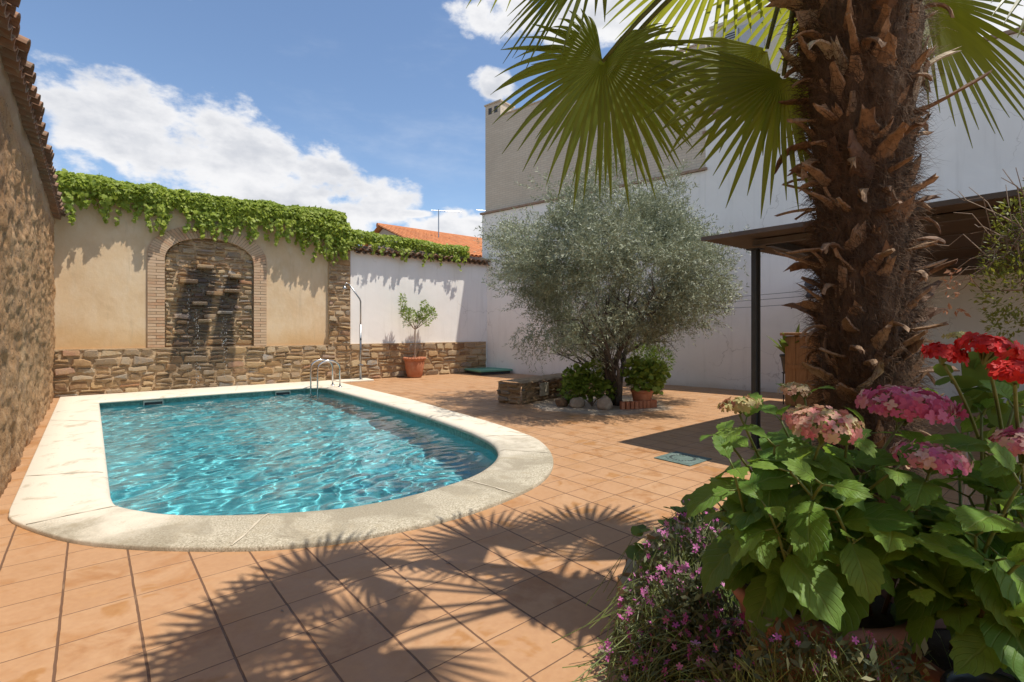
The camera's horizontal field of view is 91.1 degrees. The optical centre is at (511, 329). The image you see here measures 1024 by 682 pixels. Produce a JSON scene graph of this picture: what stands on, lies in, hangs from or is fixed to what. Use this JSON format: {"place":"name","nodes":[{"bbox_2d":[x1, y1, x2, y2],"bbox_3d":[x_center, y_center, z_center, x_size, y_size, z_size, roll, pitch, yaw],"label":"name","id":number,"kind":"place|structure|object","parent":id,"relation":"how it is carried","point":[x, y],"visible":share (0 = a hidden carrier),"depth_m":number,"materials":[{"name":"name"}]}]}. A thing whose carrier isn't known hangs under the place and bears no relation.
{"place":"outdoors","nodes":[
{"label":"outdoors","id":0,"kind":"place"},
{"bbox_2d":[361,223,481,257],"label":"tiled roof house","id":1,"kind":"structure","parent":0,"point":[429,235],"depth_m":27.92,"materials":[{"name":"orange tile"}]},
{"bbox_2d":[431,209,460,237],"bbox_3d":[-3.726,-5.875,28.399,1.710,1.750,0.280,0,0,-19],"label":"tv antenna","id":2,"kind":"object","parent":1,"relation":"attached to","point":[438,210],"visible":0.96,"depth_m":28.23,"materials":[{"name":"silver metal"}]},
{"bbox_2d":[0,373,1023,681],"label":"floor","id":3,"kind":"structure","parent":0,"point":[502,591],"depth_m":2.97,"materials":[{"name":"tile"}]},
{"bbox_2d":[0,0,65,497],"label":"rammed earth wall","id":4,"kind":"structure","parent":3,"relation":"on","point":[31,206],"depth_m":5.70,"materials":[{"name":"stone"}]},
{"bbox_2d":[53,197,350,397],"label":"fountain wall","id":5,"kind":"structure","parent":3,"relation":"on","point":[124,294],"depth_m":12.53,"materials":[{"name":"paint"}]},
{"bbox_2d":[55,168,346,249],"bbox_3d":[-7.454,-2.887,12.789,6.515,1.351,0.604,0,0,-37],"label":"creeper vine","id":6,"kind":"object","parent":5,"relation":"attached to","point":[207,209],"visible":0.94,"depth_m":12.34,"materials":[{"name":"green plant"}]},
{"bbox_2d":[187,287,226,382],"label":"falling water","id":7,"kind":"structure","parent":5,"relation":"attached to","point":[198,344],"depth_m":12.62,"materials":[{"name":"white liquid"}]},
{"bbox_2d":[298,206,351,265],"bbox_3d":[-5.385,-2.634,14.367,1.562,1.644,0.702,0,0,-40],"label":"creeper vine","id":8,"kind":"object","parent":5,"relation":"attached to","point":[339,241],"visible":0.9,"depth_m":14.22,"materials":[{"name":"green plant"}]},
{"bbox_2d":[8,380,553,551],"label":"swimming pool","id":9,"kind":"structure","parent":3,"relation":"in","point":[63,494],"depth_m":4.38,"materials":[{"name":"stone"}]},
{"bbox_2d":[100,392,497,514],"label":"water","id":10,"kind":"structure","parent":9,"relation":"in","point":[291,452],"depth_m":6.47,"materials":[{"name":"teal liquid"}]},
{"bbox_2d":[310,359,341,394],"bbox_3d":[-4.746,1.605,12.793,0.655,1.691,0.610,0,0,-40],"label":"pool ladder","id":11,"kind":"object","parent":9,"relation":"attached to","point":[325,360],"visible":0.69,"depth_m":12.78,"materials":[{"name":"metal"}]},
{"bbox_2d":[334,283,373,382],"bbox_3d":[-4.613,0.073,14.614,1.000,2.860,0.620,0,0,-37],"label":"outdoor shower","id":12,"kind":"object","parent":3,"relation":"on","point":[360,379],"visible":0.93,"depth_m":14.66,"materials":[{"name":"metal"}]},
{"bbox_2d":[398,293,437,377],"bbox_3d":[-2.959,0.175,15.819,1.411,2.650,0.723,0,0,-40],"label":"potted citrus tree","id":13,"kind":"object","parent":3,"relation":"on","point":[414,366],"visible":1,"depth_m":15.58,"materials":[{"name":"green plant"}]},
{"bbox_2d":[350,245,489,378],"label":"whitewashed wall","id":14,"kind":"structure","parent":3,"relation":"on","point":[451,338],"depth_m":16.25,"materials":[{"name":"paint"}]},
{"bbox_2d":[345,229,469,270],"bbox_3d":[-3.286,-2.498,15.931,4.546,1.104,0.514,0,0,-37],"label":"creeper vine","id":15,"kind":"object","parent":14,"relation":"attached to","point":[361,238],"visible":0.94,"depth_m":15.83,"materials":[{"name":"green plant"}]},
{"bbox_2d":[464,367,512,374],"bbox_3d":[-0.811,1.415,17.177,1.260,0.150,1.120,0,0,-34],"label":"hatch cover","id":16,"kind":"object","parent":3,"relation":"on","point":[486,371],"visible":0.9,"depth_m":16.84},
{"bbox_2d":[497,371,591,403],"bbox_3d":[0.896,1.270,11.460,0.720,0.460,3.270,0,0,37],"label":"stone bench","id":17,"kind":"object","parent":3,"relation":"on","point":[538,388],"visible":0.55,"depth_m":10.38,"materials":[{"name":"brown stone"}]},
{"bbox_2d":[555,397,567,406],"bbox_3d":[0.964,1.409,9.818,0.235,0.191,0.239,0,0,-40],"label":"garden rock","id":18,"kind":"object","parent":3,"relation":"on","point":[561,402],"visible":1,"depth_m":9.73,"materials":[{"name":"stone"}]},
{"bbox_2d":[570,397,585,407],"bbox_3d":[1.266,1.407,9.695,0.283,0.197,0.324,0,0,20],"label":"garden rock","id":19,"kind":"object","parent":3,"relation":"on","point":[577,402],"visible":1,"depth_m":9.60,"materials":[{"name":"grey stone"}]},
{"bbox_2d":[556,358,616,405],"bbox_3d":[1.446,1.027,9.848,1.206,0.964,0.670,0,0,17],"label":"leafy shrub","id":20,"kind":"object","parent":3,"relation":"on","point":[578,384],"visible":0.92,"depth_m":9.75,"materials":[{"name":"green plant"}]},
{"bbox_2d":[596,395,612,409],"bbox_3d":[1.759,1.370,9.462,0.308,0.270,0.303,0,0,-40],"label":"garden rock","id":21,"kind":"object","parent":3,"relation":"on","point":[604,402],"visible":1,"depth_m":9.36,"materials":[{"name":"grey stone"}]},
{"bbox_2d":[473,128,762,405],"bbox_3d":[2.078,-1.030,10.076,5.711,5.203,5.275,0,0,-14],"label":"olive tree","id":22,"kind":"object","parent":3,"relation":"on","point":[675,297],"visible":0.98,"depth_m":9.03,"materials":[{"name":"green plant"}]},
{"bbox_2d":[620,399,656,409],"bbox_3d":[2.416,1.430,9.559,0.805,0.150,0.137,0,0,-21],"label":"edging brick row","id":23,"kind":"object","parent":3,"relation":"on","point":[642,404],"visible":1,"depth_m":9.49,"materials":[{"name":"brick"}]},
{"bbox_2d":[620,354,670,400],"bbox_3d":[2.575,0.986,9.747,1.044,1.029,0.742,0,0,-13],"label":"potted shrub","id":24,"kind":"object","parent":3,"relation":"on","point":[641,373],"visible":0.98,"depth_m":9.60,"materials":[{"name":"plant"}]},
{"bbox_2d":[629,340,675,381],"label":"dark shrub","id":25,"kind":"object","parent":3,"relation":"on","point":[654,353],"visible":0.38,"depth_m":12.45,"materials":[{"name":"green plant"}]},
{"bbox_2d":[654,451,710,465],"bbox_3d":[1.979,1.491,5.825,0.470,0.018,0.460,0,0,-40],"label":"drain cover","id":26,"kind":"object","parent":3,"relation":"on","point":[682,458],"visible":1,"depth_m":5.79,"materials":[{"name":"green metal"}]},
{"bbox_2d":[780,333,821,406],"bbox_3d":[6.072,0.776,9.690,0.960,1.428,1.340,0,0,-40],"label":"wooden cabinet","id":27,"kind":"object","parent":3,"relation":"on","point":[795,371],"visible":0.34,"depth_m":9.71,"materials":[{"name":"brown wood"}]},
{"bbox_2d":[701,188,1023,448],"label":"patio canopy","id":28,"kind":"object","parent":3,"relation":"on","point":[962,249],"visible":0.34,"depth_m":6.29,"materials":[{"name":"metal"}]},
{"bbox_2d":[934,168,1023,339],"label":"climbing bush","id":29,"kind":"object","parent":3,"relation":"on","point":[1017,238],"visible":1,"depth_m":3.58,"materials":[{"name":"green plant"}]},
{"bbox_3d":[5.587,1.180,10.066,0.320,0.640,0.320,0,0,-40],"label":"plant stand","id":30,"kind":"object","parent":3,"relation":"on","visible":0},
{"bbox_2d":[767,323,799,371],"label":"cast iron plant","id":31,"kind":"object","parent":30,"relation":"on","point":[783,343],"visible":0.31,"depth_m":10.02,"materials":[{"name":"green plant"}]},
{"bbox_2d":[16,0,1023,245],"label":"sky","id":32,"kind":"structure","parent":0,"point":[372,112],"materials":[{"name":"blue"}]},
{"bbox_2d":[617,521,741,667],"bbox_3d":[1.708,1.370,2.397,2.327,0.260,2.354,0,0,-40],"label":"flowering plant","id":33,"kind":"object","parent":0,"point":[626,575],"visible":0.01,"depth_m":2.77,"materials":[{"name":"plant"}]},
{"bbox_2d":[552,559,775,681],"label":"pink soapwort","id":34,"kind":"object","parent":33,"relation":"on","point":[651,644],"visible":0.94,"depth_m":1.81,"materials":[{"name":"grey plant"}]},
{"bbox_2d":[585,499,743,665],"bbox_3d":[0.791,1.055,2.234,0.938,0.533,0.869,0,0,-40],"label":"pink soapwort","id":35,"kind":"object","parent":33,"relation":"on","point":[696,551],"visible":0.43,"depth_m":2.23,"materials":[{"name":"grey plant"}]},
{"bbox_2d":[466,0,1023,582],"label":"windmill palm","id":36,"kind":"object","parent":33,"relation":"on","point":[846,112],"visible":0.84,"depth_m":2.41,"materials":[{"name":"green plant"}]},
{"bbox_2d":[625,494,908,678],"bbox_3d":[1.696,1.171,2.405,2.227,0.270,2.251,0,0,-40],"label":"ground cover","id":37,"kind":"object","parent":33,"relation":"on","point":[631,550],"visible":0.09,"depth_m":2.79,"materials":[{"name":"green plant"}]},
{"bbox_2d":[646,607,999,681],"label":"grass","id":38,"kind":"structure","parent":33,"relation":"on","point":[764,666],"depth_m":1.50,"materials":[{"name":"green plant"}]},
{"bbox_2d":[940,668,1020,681],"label":"plant pot","id":39,"kind":"object","parent":38,"relation":"on","point":[983,677],"visible":0.69,"depth_m":1.29,"materials":[{"name":"black plastic"}]},
{"bbox_2d":[723,608,948,681],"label":"pink soapwort","id":40,"kind":"object","parent":33,"relation":"on","point":[804,646],"visible":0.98,"depth_m":1.34,"materials":[{"name":"grey plant"}]},
{"bbox_2d":[686,382,988,681],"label":"potted hydrangea","id":41,"kind":"object","parent":33,"relation":"on","point":[825,540],"visible":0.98,"depth_m":1.45,"materials":[{"name":"plant"}]},
{"bbox_2d":[884,331,1023,681],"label":"potted hydrangea","id":42,"kind":"object","parent":33,"relation":"on","point":[980,630],"visible":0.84,"depth_m":1.33,"materials":[{"name":"plant"}]},
{"bbox_2d":[921,331,1023,523],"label":"potted geranium","id":43,"kind":"object","parent":33,"relation":"on","point":[992,359],"visible":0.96,"depth_m":1.40,"materials":[{"name":"plant"}]},
{"bbox_2d":[961,416,1023,519],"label":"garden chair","id":44,"kind":"object","parent":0,"point":[968,491],"visible":0.06,"depth_m":3.77,"materials":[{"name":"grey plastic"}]},
{"label":"ground","id":45,"kind":"structure","parent":0,"visible":0},
{"bbox_2d":[480,5,1023,402],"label":"neighbour house","id":46,"kind":"structure","parent":45,"relation":"on","point":[721,359],"depth_m":12.48,"materials":[{"name":"paint"}]},
{"bbox_2d":[721,17,764,106],"bbox_3d":[5.801,-6.700,12.646,1.016,1.900,0.055,0,0,40],"label":"window shutter","id":47,"kind":"object","parent":46,"relation":"attached to","point":[745,36],"depth_m":12.51,"materials":[{"name":"grey paint"}]},
{"bbox_2d":[709,291,810,308],"bbox_3d":[5.251,-0.705,12.430,4.471,0.400,0.010,0,0,40],"label":"clothesline","id":48,"kind":"object","parent":46,"relation":"attached to","point":[765,299],"visible":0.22,"depth_m":11.75,"materials":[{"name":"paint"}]},
{"bbox_2d":[804,282,812,298],"bbox_3d":[6.722,-0.905,11.370,0.317,0.410,0.216,0,0,-74],"label":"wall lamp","id":49,"kind":"object","parent":46,"relation":"attached to","point":[808,294],"visible":0.29,"depth_m":11.27,"materials":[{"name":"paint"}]}
]}

